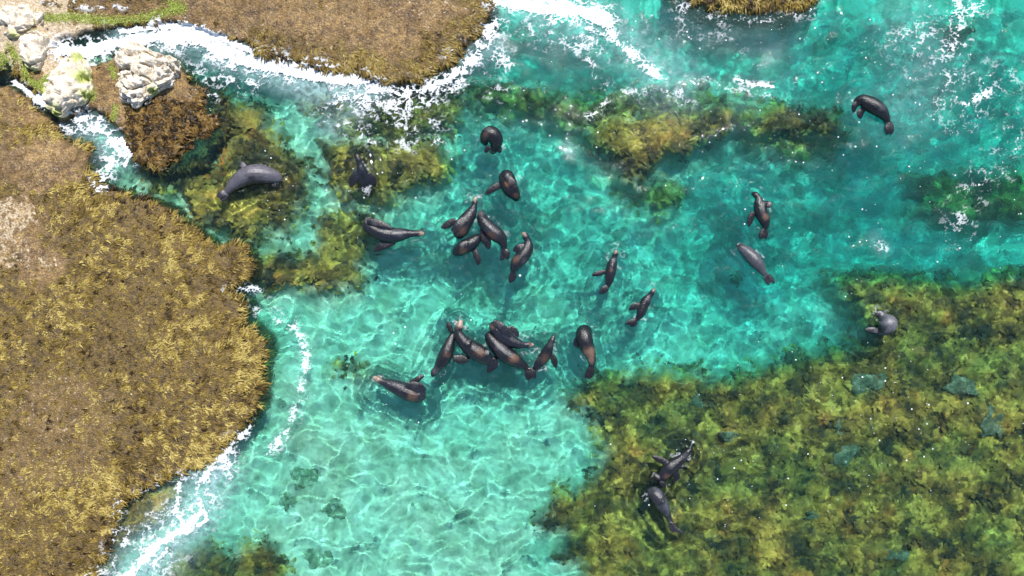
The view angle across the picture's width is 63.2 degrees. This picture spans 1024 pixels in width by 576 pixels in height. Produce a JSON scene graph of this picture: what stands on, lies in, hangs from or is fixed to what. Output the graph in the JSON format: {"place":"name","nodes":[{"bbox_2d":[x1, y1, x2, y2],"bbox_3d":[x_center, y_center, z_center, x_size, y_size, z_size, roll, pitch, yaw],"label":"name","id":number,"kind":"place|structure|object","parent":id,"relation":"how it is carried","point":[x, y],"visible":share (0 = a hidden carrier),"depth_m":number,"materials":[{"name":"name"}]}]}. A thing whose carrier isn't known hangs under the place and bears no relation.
{"place":"outdoors","nodes":[
{"label":"outdoors","id":0,"kind":"place"},
{"bbox_2d":[0,0,1023,575],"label":"water","id":1,"kind":"structure","parent":0,"point":[724,356],"depth_m":25.99,"materials":[{"name":"teal liquid"}]},
{"bbox_2d":[217,161,281,200],"bbox_3d":[-8.299,-3.486,25.894,2.134,0.621,1.008,-19,90,0],"label":"sea lion","id":2,"kind":"object","parent":1,"relation":"on","point":[247,175],"visible":1,"depth_m":25.73},
{"bbox_2d":[349,154,376,187],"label":"sea lion","id":3,"kind":"object","parent":1,"relation":"in","point":[362,176],"visible":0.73,"depth_m":25.76},
{"bbox_2d":[362,217,423,251],"bbox_3d":[-3.730,-1.889,25.894,1.742,0.479,1.123,-21,90,0],"label":"sea lion","id":4,"kind":"object","parent":1,"relation":"in","point":[386,235],"visible":1,"depth_m":25.75},
{"bbox_2d":[373,375,425,402],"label":"sea lion","id":5,"kind":"object","parent":1,"relation":"in","point":[413,390],"visible":1,"depth_m":25.70},
{"bbox_2d":[431,321,469,376],"bbox_3d":[-1.809,2.046,25.899,1.034,0.411,1.803,18,90,0],"label":"sea lion","id":6,"kind":"object","parent":1,"relation":"on","point":[444,356],"visible":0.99,"depth_m":25.82},
{"bbox_2d":[441,196,477,238],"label":"sea lion","id":7,"kind":"object","parent":1,"relation":"on","point":[462,225],"visible":1,"depth_m":25.76},
{"bbox_2d":[452,234,481,264],"bbox_3d":[-1.398,-1.201,25.883,0.931,0.447,0.994,0,90,0],"label":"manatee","id":8,"kind":"object","parent":1,"relation":"in","point":[467,245],"visible":1,"depth_m":25.78},
{"bbox_2d":[454,320,497,372],"bbox_3d":[-1.185,1.871,25.860,0.647,0.557,1.886,-42,90,0],"label":"sea lion","id":9,"kind":"object","parent":1,"relation":"in","point":[475,351],"visible":1,"depth_m":25.69},
{"bbox_2d":[480,126,502,152],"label":"sea lion","id":10,"kind":"object","parent":1,"relation":"in","point":[492,136],"visible":1,"depth_m":25.73},
{"bbox_2d":[477,211,509,260],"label":"sea lion","id":11,"kind":"object","parent":1,"relation":"on","point":[490,230],"visible":1,"depth_m":25.77},
{"bbox_2d":[485,169,519,200],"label":"sea lion","id":12,"kind":"object","parent":1,"relation":"in","point":[507,184],"visible":1,"depth_m":25.77},
{"bbox_2d":[485,331,535,379],"bbox_3d":[-0.231,2.343,25.867,2.101,0.503,1.038,39,90,0],"label":"sea lion","id":13,"kind":"object","parent":1,"relation":"in","point":[505,354],"visible":0.99,"depth_m":25.73},
{"bbox_2d":[489,319,533,348],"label":"sea lion","id":14,"kind":"object","parent":1,"relation":"on","point":[501,332],"visible":1,"depth_m":25.67},
{"bbox_2d":[11,0,1023,575],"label":"sea foam","id":15,"kind":"object","parent":1,"relation":"on","point":[187,32],"visible":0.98,"depth_m":25.95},
{"bbox_2d":[508,232,533,282],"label":"sea lion","id":16,"kind":"object","parent":1,"relation":"on","point":[522,255],"visible":1,"depth_m":25.78},
{"bbox_2d":[533,335,557,370],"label":"sea lion","id":17,"kind":"object","parent":1,"relation":"in","point":[546,354],"visible":1,"depth_m":25.80},
{"bbox_2d":[573,325,595,378],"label":"sea lion","id":18,"kind":"object","parent":1,"relation":"in","point":[583,342],"visible":1,"depth_m":25.75},
{"bbox_2d":[592,249,617,293],"bbox_3d":[3.024,-0.478,25.924,0.719,0.326,1.360,43,90,0],"label":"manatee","id":19,"kind":"object","parent":1,"relation":"on","point":[609,271],"visible":1,"depth_m":25.83},
{"bbox_2d":[625,288,654,326],"bbox_3d":[3.987,0.565,25.953,0.552,0.314,1.412,28,90,0],"label":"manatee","id":20,"kind":"object","parent":1,"relation":"on","point":[642,306],"visible":1,"depth_m":25.86},
{"bbox_2d":[647,487,684,533],"bbox_3d":[4.606,7.068,26.040,0.859,0.643,1.750,-27,90,0],"label":"sea lion","id":21,"kind":"object","parent":1,"relation":"in","point":[657,497],"visible":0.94,"depth_m":25.82},
{"bbox_2d":[651,447,691,487],"bbox_3d":[5.046,5.617,25.958,1.339,0.426,1.097,-13,90,0],"label":"sea lion","id":22,"kind":"object","parent":1,"relation":"in","point":[669,468],"visible":1,"depth_m":25.84},
{"bbox_2d":[737,243,774,284],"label":"sea lion","id":23,"kind":"object","parent":1,"relation":"on","point":[752,258],"visible":1,"depth_m":25.81},
{"bbox_2d":[747,192,771,239],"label":"sea lion","id":24,"kind":"object","parent":1,"relation":"on","point":[760,213],"visible":1,"depth_m":25.81},
{"bbox_2d":[852,94,893,134],"bbox_3d":[11.331,-5.440,25.900,1.569,0.514,0.764,32,90,0],"label":"sea lion","id":25,"kind":"object","parent":1,"relation":"on","point":[874,106],"visible":1,"depth_m":25.79},
{"bbox_2d":[865,311,897,334],"bbox_3d":[11.524,1.135,25.878,0.834,0.599,0.756,23,90,0],"label":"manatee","id":26,"kind":"object","parent":1,"relation":"in","point":[888,324],"visible":1,"depth_m":25.73},
{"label":"seabed","id":27,"kind":"structure","parent":0,"visible":0},
{"bbox_2d":[0,86,265,575],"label":"rock shelf","id":28,"kind":"object","parent":27,"relation":"on","point":[17,170],"visible":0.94,"depth_m":25.72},
{"bbox_2d":[0,0,492,166],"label":"rock shelf","id":29,"kind":"object","parent":27,"relation":"on","point":[354,21],"visible":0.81,"depth_m":25.77,"materials":[{"name":"beige stone"}]},
{"bbox_2d":[0,2,43,38],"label":"boulder","id":30,"kind":"object","parent":29,"relation":"on","point":[21,17],"visible":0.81,"depth_m":25.61,"materials":[{"name":"stone"}]},
{"bbox_2d":[18,30,50,71],"bbox_3d":[-14.762,-7.321,25.775,0.894,0.920,1.264,0,90,0],"label":"boulder","id":31,"kind":"object","parent":29,"relation":"on","point":[33,47],"visible":0.94,"depth_m":25.50,"materials":[{"name":"stone"}]},
{"bbox_2d":[41,51,93,117],"bbox_3d":[-13.678,-6.221,25.754,1.389,1.106,1.995,40,90,0],"label":"boulder","id":32,"kind":"object","parent":29,"relation":"on","point":[67,87],"visible":0.93,"depth_m":25.44,"materials":[{"name":"stone"}]},
{"bbox_2d":[0,0,189,125],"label":"green algae","id":33,"kind":"object","parent":29,"relation":"on","point":[174,6],"visible":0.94,"depth_m":25.81,"materials":[{"name":"green plant"}]},
{"bbox_2d":[114,41,181,108],"bbox_3d":[-11.234,-6.589,25.737,1.975,1.200,2.134,0,90,0],"label":"boulder","id":34,"kind":"object","parent":29,"relation":"on","point":[145,74],"visible":0.92,"depth_m":25.41,"materials":[{"name":"stone"}]},
{"bbox_2d":[122,85,220,171],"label":"kelp bank","id":35,"kind":"structure","parent":29,"relation":"on","point":[165,141],"depth_m":25.80,"materials":[{"name":"brown plant"}]},
{"bbox_2d":[0,0,817,575],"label":"shelf seaweed","id":36,"kind":"object","parent":27,"relation":"on","point":[244,374],"visible":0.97,"depth_m":25.74,"materials":[{"name":"brown plant"}]},
{"bbox_2d":[702,0,809,10],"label":"rock islet","id":37,"kind":"object","parent":27,"relation":"on","point":[717,5],"visible":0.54,"depth_m":25.84,"materials":[{"name":"brown stone"}]}
]}

